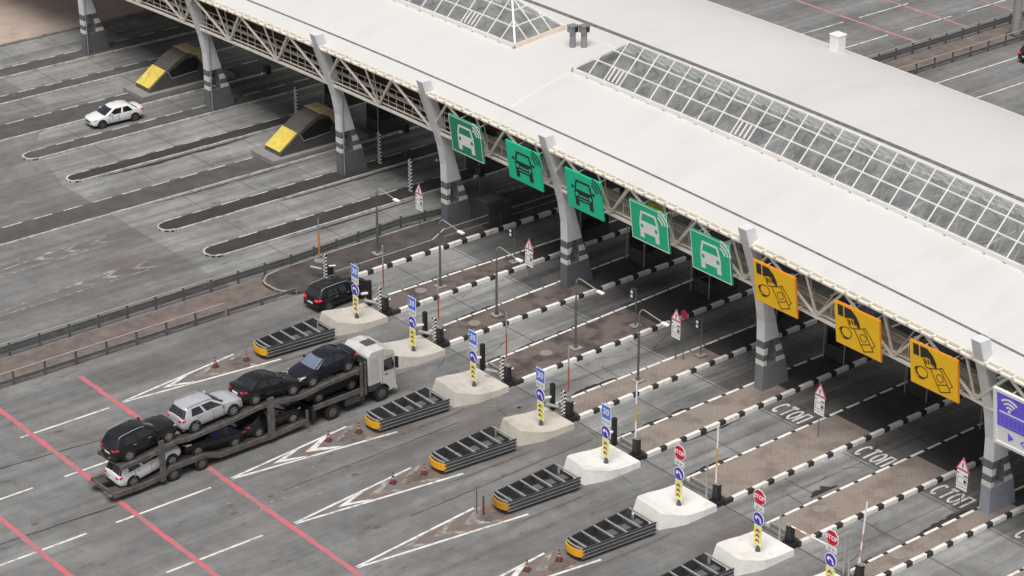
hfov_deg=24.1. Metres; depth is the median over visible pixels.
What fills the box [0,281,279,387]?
median soil
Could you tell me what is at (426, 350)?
concrete block
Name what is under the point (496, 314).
street lamp
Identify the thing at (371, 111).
window
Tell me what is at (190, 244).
exit lane slabs
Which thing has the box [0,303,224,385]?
guardrail
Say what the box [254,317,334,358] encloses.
crash attenuator
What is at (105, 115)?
sedan
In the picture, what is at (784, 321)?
toll booth
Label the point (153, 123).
exit island paving
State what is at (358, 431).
traffic cone
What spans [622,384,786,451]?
island paving
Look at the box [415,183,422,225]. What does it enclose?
warning sign
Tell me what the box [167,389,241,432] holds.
suv
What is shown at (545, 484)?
crash attenuator
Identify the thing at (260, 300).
guardrail
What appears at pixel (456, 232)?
handrail
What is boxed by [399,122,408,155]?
signal mast
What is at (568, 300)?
painted kerb
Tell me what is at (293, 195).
exit kerb
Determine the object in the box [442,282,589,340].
island paving
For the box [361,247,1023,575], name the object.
entry lane slabs
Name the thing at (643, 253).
toll booth
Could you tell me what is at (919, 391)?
toll booth
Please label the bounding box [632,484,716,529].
concrete block
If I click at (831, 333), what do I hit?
window
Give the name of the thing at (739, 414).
painted kerb
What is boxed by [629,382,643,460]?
barrier gate
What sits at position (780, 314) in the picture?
window
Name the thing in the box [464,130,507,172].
toll booth
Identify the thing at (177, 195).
exit kerb
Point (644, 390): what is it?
painted kerb
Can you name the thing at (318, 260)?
warning pole
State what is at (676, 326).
warning sign
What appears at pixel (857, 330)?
lane sign
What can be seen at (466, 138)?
lane sign
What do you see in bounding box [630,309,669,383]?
street lamp
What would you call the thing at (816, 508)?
manhole cover
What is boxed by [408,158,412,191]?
checkered post
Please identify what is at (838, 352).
toll booth
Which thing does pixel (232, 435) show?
sedan
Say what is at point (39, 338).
guardrail
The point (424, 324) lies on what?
camera post
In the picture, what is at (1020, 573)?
island paving
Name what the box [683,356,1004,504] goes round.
painted kerb
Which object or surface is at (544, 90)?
toll plaza canopy
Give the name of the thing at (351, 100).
toll booth
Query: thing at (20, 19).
brown yard
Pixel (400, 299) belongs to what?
island paving
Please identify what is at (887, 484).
island paving
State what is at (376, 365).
car transporter
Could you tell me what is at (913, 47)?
guardrail
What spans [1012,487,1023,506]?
dark island paving
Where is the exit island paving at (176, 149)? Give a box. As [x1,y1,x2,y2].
[66,100,365,182]
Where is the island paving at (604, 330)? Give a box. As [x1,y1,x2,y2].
[490,308,656,378]
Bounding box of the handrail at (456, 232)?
[335,180,596,275]
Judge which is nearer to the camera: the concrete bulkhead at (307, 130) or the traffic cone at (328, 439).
the traffic cone at (328, 439)
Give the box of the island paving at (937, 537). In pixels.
[854,504,1016,575]
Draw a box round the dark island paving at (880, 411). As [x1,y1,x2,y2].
[836,358,999,432]
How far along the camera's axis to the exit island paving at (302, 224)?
175.90 m
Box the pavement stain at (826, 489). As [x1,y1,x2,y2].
[0,135,972,568]
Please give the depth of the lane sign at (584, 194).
156.71 m
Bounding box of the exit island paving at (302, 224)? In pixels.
[205,147,542,257]
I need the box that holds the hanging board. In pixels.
[647,201,663,212]
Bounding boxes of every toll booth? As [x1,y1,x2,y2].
[322,82,361,106]
[364,101,404,132]
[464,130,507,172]
[575,208,608,242]
[626,225,672,267]
[690,256,737,298]
[755,308,804,331]
[823,310,875,365]
[904,342,958,402]
[980,380,1023,428]
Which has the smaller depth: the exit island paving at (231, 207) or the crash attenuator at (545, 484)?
the crash attenuator at (545, 484)
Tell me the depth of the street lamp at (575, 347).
155.23 m
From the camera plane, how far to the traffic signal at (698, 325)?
154.68 m
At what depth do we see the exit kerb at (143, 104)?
197.36 m
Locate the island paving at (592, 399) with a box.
[571,347,719,413]
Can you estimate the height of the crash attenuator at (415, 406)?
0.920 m
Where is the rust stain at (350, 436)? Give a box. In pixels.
[31,317,671,571]
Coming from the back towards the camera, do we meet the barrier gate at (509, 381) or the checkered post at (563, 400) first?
the barrier gate at (509, 381)
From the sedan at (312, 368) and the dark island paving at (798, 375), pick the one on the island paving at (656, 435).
the dark island paving at (798, 375)
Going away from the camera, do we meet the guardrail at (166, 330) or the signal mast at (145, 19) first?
the guardrail at (166, 330)
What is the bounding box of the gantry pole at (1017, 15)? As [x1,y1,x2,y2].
[1006,0,1022,36]
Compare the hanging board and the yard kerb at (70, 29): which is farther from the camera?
the yard kerb at (70, 29)
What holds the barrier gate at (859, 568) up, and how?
on the ground at (202, 524)
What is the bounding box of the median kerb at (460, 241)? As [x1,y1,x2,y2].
[263,187,625,293]
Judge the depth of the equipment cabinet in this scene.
174.07 m
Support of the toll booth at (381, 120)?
on the exit island paving at (110, 205)
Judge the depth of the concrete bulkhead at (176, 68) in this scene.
199.40 m
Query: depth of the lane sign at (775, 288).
143.88 m
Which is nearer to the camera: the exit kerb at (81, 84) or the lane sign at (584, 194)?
the lane sign at (584, 194)
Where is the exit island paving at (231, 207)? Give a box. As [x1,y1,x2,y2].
[159,128,501,231]
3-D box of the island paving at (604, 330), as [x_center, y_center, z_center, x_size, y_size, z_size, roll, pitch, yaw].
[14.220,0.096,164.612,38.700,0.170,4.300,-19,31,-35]
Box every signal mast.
[144,8,146,30]
[261,64,270,95]
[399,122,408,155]
[474,165,484,193]
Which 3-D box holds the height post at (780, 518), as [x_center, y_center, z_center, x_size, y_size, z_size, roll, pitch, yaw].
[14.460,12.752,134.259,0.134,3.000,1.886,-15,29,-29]
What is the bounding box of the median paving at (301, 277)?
[262,173,622,293]
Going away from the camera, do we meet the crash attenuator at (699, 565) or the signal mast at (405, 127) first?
the crash attenuator at (699, 565)
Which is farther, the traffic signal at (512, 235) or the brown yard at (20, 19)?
the brown yard at (20, 19)
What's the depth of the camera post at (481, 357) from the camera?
153.26 m
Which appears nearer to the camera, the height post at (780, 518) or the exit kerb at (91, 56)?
the height post at (780, 518)
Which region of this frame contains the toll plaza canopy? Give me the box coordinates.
[78,0,1023,514]
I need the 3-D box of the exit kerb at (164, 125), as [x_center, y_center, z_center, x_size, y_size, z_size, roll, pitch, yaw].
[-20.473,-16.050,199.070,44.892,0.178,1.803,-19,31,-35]
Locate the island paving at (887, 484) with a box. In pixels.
[772,456,947,539]
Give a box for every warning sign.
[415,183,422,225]
[524,239,533,285]
[671,309,681,358]
[814,384,825,435]
[956,458,969,512]
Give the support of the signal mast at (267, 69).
on the exit island paving at (153, 123)
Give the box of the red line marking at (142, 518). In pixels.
[0,0,1012,575]
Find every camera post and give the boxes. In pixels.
[361,280,371,305]
[416,311,427,337]
[477,343,484,370]
[545,382,554,410]
[610,417,616,445]
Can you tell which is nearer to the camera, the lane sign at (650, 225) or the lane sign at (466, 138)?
the lane sign at (650, 225)
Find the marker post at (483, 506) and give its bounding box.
[476,490,484,514]
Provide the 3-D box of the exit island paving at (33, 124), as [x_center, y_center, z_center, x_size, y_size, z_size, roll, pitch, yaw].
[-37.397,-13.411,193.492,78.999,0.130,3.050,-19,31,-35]
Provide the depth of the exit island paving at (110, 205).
179.13 m
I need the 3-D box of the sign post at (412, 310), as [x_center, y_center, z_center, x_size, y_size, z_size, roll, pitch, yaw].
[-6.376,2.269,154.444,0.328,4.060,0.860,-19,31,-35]
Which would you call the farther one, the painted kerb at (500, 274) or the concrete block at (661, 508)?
the painted kerb at (500, 274)
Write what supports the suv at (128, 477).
on the car transporter
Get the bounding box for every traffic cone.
[211,357,219,368]
[243,351,250,361]
[324,430,332,442]
[354,422,362,433]
[389,472,396,484]
[420,463,428,475]
[522,559,531,572]
[555,549,562,561]
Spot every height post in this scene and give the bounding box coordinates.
[680,441,708,498]
[760,485,781,540]
[842,532,851,575]
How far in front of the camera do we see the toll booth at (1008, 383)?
145.89 m
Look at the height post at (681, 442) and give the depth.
137.73 m
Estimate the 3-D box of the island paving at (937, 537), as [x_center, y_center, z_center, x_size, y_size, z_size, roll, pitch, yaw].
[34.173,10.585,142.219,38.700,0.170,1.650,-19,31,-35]
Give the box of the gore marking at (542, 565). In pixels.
[0,235,600,575]
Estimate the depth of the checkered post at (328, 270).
165.80 m
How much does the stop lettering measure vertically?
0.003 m
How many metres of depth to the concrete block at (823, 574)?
130.74 m
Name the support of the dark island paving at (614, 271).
on the island paving at (551, 294)
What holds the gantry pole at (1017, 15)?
on the median soil at (909, 59)
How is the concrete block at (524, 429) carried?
on the ground at (202, 524)
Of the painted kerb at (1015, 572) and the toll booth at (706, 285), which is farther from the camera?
the toll booth at (706, 285)
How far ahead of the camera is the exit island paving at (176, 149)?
187.85 m
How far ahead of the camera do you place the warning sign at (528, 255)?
163.74 m
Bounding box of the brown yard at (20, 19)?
[0,0,147,43]
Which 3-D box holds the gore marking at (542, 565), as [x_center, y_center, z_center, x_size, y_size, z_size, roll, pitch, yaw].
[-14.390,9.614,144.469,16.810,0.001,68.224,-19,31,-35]
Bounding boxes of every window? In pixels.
[325,84,347,94]
[367,104,397,121]
[576,213,607,230]
[630,232,656,252]
[694,268,720,283]
[774,308,799,319]
[827,328,850,350]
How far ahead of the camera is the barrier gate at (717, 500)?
137.84 m
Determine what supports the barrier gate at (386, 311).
on the ground at (202, 524)
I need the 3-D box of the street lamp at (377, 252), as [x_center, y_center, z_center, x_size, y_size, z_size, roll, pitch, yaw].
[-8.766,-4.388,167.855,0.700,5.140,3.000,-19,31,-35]
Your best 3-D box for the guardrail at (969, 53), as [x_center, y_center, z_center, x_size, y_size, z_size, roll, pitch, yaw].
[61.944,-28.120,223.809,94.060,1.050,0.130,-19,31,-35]
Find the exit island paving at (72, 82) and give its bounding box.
[0,41,233,102]
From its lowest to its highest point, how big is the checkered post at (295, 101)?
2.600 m
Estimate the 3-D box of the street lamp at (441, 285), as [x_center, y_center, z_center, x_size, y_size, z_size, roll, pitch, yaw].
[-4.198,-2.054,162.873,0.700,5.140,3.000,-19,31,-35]
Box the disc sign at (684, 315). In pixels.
[681,310,687,358]
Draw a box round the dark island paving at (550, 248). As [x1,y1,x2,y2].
[519,206,673,259]
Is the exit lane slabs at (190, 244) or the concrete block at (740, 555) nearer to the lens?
the concrete block at (740, 555)
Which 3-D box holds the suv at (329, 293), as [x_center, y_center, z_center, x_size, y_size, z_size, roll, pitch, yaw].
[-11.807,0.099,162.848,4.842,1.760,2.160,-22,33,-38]
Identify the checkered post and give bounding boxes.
[294,87,297,112]
[310,254,335,277]
[364,287,390,310]
[377,131,381,163]
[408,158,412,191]
[418,317,445,341]
[485,355,513,380]
[546,390,575,415]
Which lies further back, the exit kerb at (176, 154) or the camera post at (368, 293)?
the exit kerb at (176, 154)
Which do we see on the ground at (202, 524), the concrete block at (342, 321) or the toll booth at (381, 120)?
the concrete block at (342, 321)
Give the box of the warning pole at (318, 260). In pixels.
[314,219,322,262]
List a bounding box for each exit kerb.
[0,25,195,79]
[0,41,238,105]
[0,58,287,142]
[0,125,421,246]
[22,77,323,160]
[65,102,365,182]
[157,133,505,231]
[202,147,544,257]
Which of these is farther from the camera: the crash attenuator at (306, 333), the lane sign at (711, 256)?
the crash attenuator at (306, 333)
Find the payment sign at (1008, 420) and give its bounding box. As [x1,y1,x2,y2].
[993,386,1023,455]
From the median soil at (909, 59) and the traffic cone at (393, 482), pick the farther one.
the median soil at (909, 59)
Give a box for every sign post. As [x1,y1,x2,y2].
[351,263,358,318]
[408,295,416,351]
[469,328,477,386]
[536,366,544,425]
[601,403,610,463]
[674,443,685,505]
[753,488,765,551]
[825,528,838,575]
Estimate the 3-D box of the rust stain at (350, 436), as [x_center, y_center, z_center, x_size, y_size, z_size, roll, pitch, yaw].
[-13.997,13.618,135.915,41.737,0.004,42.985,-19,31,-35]
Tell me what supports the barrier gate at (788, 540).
on the ground at (202, 524)
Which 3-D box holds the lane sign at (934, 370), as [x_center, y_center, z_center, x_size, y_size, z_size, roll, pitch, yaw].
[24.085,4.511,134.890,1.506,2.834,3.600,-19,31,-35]
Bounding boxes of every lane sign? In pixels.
[448,113,490,163]
[505,139,548,191]
[564,166,609,221]
[629,197,675,254]
[690,227,737,285]
[753,258,802,318]
[834,299,885,362]
[910,338,962,403]
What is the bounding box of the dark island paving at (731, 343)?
[703,293,855,355]
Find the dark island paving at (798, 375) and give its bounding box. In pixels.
[779,324,919,389]
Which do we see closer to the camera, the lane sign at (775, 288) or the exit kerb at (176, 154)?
the lane sign at (775, 288)
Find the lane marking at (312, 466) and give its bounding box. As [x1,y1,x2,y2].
[0,0,1023,572]
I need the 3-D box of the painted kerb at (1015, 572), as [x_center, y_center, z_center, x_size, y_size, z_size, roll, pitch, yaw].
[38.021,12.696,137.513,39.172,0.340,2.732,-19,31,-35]
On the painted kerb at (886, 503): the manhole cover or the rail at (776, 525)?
the rail at (776, 525)
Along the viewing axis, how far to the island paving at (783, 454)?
143.38 m
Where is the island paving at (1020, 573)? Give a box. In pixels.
[1013,570,1023,575]
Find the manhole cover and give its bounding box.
[415,288,904,558]
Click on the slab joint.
(619, 363)
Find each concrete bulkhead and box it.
[123,43,234,100]
[251,102,368,165]
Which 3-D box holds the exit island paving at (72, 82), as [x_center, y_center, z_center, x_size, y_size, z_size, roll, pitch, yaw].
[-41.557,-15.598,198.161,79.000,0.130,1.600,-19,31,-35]
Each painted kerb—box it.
[372,205,680,315]
[428,227,736,346]
[485,254,802,385]
[555,250,993,420]
[617,323,924,459]
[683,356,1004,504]
[763,422,1010,546]
[846,485,1023,575]
[1007,567,1023,575]
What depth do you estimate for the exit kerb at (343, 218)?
175.78 m
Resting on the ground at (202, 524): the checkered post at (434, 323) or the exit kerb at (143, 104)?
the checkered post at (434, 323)
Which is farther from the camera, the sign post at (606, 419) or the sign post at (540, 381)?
the sign post at (540, 381)
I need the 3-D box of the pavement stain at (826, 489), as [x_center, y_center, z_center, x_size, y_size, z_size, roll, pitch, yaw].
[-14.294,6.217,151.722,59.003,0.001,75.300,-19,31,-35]
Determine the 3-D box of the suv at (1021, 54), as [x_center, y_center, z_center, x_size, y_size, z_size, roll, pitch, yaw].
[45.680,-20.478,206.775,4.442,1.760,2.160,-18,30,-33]
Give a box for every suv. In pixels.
[100,414,177,461]
[104,445,180,487]
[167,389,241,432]
[303,275,366,310]
[1018,45,1023,60]
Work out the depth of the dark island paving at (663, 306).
162.80 m
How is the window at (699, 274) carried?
in the toll booth at (706, 285)
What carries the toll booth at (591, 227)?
on the dark island paving at (550, 248)
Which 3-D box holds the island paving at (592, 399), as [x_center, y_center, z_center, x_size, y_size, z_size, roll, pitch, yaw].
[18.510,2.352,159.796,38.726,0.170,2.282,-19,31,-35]
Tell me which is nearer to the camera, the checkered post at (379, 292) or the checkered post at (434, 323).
the checkered post at (434, 323)
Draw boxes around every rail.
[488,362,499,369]
[620,436,631,444]
[690,476,712,490]
[770,521,785,533]
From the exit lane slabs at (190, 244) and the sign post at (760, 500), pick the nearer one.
the sign post at (760, 500)
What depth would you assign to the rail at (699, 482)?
139.70 m
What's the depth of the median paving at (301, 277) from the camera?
170.93 m
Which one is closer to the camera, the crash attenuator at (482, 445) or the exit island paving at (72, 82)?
the crash attenuator at (482, 445)
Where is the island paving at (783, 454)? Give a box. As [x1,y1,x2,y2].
[692,414,870,497]
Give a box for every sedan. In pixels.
[85,100,143,128]
[176,422,245,455]
[228,369,301,405]
[236,402,300,437]
[286,343,357,387]
[301,373,358,403]
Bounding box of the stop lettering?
[772,404,1023,537]
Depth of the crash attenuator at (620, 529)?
134.18 m
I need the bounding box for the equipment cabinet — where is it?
[469,191,511,228]
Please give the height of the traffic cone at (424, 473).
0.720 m
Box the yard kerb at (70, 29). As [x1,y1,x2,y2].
[0,9,152,46]
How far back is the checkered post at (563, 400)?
147.31 m
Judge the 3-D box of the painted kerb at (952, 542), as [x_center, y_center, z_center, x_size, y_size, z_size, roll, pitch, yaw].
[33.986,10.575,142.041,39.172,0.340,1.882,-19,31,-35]
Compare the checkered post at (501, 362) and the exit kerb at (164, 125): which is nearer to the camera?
the checkered post at (501, 362)
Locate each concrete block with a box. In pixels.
[319,303,387,335]
[382,335,445,368]
[432,368,508,406]
[499,407,574,445]
[563,444,640,484]
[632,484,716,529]
[712,531,793,575]
[814,571,839,575]
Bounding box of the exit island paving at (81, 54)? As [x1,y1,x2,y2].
[0,25,195,76]
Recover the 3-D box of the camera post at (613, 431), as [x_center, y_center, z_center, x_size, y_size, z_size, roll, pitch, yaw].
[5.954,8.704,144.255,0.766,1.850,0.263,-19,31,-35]
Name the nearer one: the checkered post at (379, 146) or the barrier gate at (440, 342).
the barrier gate at (440, 342)
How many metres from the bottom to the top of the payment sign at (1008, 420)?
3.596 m
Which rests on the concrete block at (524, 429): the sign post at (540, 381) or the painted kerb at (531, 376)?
the sign post at (540, 381)
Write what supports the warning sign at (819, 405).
on the island paving at (783, 454)
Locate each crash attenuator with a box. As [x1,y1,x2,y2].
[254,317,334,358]
[365,386,449,432]
[429,425,516,474]
[492,462,580,514]
[565,507,656,561]
[661,552,733,575]
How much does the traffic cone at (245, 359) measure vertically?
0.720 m
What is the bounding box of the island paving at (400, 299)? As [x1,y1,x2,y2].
[376,253,526,309]
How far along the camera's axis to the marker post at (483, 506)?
137.00 m
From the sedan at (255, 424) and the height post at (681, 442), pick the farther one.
the sedan at (255, 424)
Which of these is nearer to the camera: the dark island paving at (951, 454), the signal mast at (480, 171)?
the dark island paving at (951, 454)
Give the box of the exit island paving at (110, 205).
[0,119,417,244]
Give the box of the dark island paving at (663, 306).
[621,255,796,323]
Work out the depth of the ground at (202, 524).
145.42 m
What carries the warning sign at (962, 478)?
on the island paving at (937, 537)
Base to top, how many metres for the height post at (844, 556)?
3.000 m
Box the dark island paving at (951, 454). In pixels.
[916,425,984,471]
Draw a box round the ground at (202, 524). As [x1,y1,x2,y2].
[0,0,1023,575]
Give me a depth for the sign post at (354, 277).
158.71 m
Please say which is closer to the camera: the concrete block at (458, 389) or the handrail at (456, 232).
the concrete block at (458, 389)
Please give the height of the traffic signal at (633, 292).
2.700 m
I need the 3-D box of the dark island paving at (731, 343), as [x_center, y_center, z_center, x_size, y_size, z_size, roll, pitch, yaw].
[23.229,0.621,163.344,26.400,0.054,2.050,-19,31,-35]
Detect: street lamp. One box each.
[371,188,399,255]
[433,219,464,288]
[489,247,522,317]
[570,278,604,350]
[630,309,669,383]
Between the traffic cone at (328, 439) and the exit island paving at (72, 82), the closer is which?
the traffic cone at (328, 439)
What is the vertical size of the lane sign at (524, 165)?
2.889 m
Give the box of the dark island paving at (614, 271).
[580,228,730,289]
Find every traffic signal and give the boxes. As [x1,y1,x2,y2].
[508,226,518,263]
[628,287,641,328]
[693,317,707,357]
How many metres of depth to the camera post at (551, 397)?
148.28 m
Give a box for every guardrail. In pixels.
[0,169,596,355]
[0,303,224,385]
[227,288,295,315]
[866,9,1023,61]
[897,29,1023,73]
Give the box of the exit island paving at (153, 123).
[23,78,321,160]
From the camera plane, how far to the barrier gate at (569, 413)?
147.11 m
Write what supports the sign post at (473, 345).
on the concrete block at (458, 389)
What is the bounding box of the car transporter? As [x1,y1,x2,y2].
[88,335,398,498]
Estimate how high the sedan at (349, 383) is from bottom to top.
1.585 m
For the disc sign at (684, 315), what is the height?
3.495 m
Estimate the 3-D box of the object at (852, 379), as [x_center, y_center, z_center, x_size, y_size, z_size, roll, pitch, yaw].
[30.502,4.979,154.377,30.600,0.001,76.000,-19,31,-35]
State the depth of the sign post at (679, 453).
136.42 m
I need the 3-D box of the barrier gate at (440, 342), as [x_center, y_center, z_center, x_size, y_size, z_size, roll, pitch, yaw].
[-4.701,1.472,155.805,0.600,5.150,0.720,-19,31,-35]
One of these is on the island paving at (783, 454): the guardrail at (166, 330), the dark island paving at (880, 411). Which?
the dark island paving at (880, 411)
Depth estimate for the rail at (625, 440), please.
144.30 m
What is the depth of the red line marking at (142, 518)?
138.14 m
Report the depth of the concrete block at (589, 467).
141.47 m
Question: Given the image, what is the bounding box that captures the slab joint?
[1,15,1023,575]
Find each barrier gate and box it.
[379,245,391,316]
[433,275,446,347]
[500,312,514,387]
[562,345,575,421]
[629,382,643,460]
[708,426,723,507]
[781,522,825,548]
[855,502,867,575]
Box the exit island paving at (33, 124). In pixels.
[0,58,285,139]
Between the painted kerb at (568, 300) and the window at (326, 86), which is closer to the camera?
the painted kerb at (568, 300)
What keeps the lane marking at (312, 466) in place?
on the ground at (202, 524)
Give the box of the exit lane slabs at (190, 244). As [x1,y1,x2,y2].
[0,26,440,285]
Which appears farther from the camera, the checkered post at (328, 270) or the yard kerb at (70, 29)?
the yard kerb at (70, 29)
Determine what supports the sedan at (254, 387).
on the car transporter
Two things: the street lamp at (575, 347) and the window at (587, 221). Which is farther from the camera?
the window at (587, 221)
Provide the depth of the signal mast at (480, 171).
175.39 m
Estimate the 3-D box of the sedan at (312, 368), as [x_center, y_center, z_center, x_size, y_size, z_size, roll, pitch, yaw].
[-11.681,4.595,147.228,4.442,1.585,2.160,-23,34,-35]
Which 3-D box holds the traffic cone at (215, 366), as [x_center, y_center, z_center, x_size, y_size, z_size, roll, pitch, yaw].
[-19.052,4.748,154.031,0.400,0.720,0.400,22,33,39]
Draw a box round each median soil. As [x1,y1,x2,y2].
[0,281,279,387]
[703,19,1023,130]
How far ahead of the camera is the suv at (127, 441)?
138.69 m
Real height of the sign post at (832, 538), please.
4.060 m

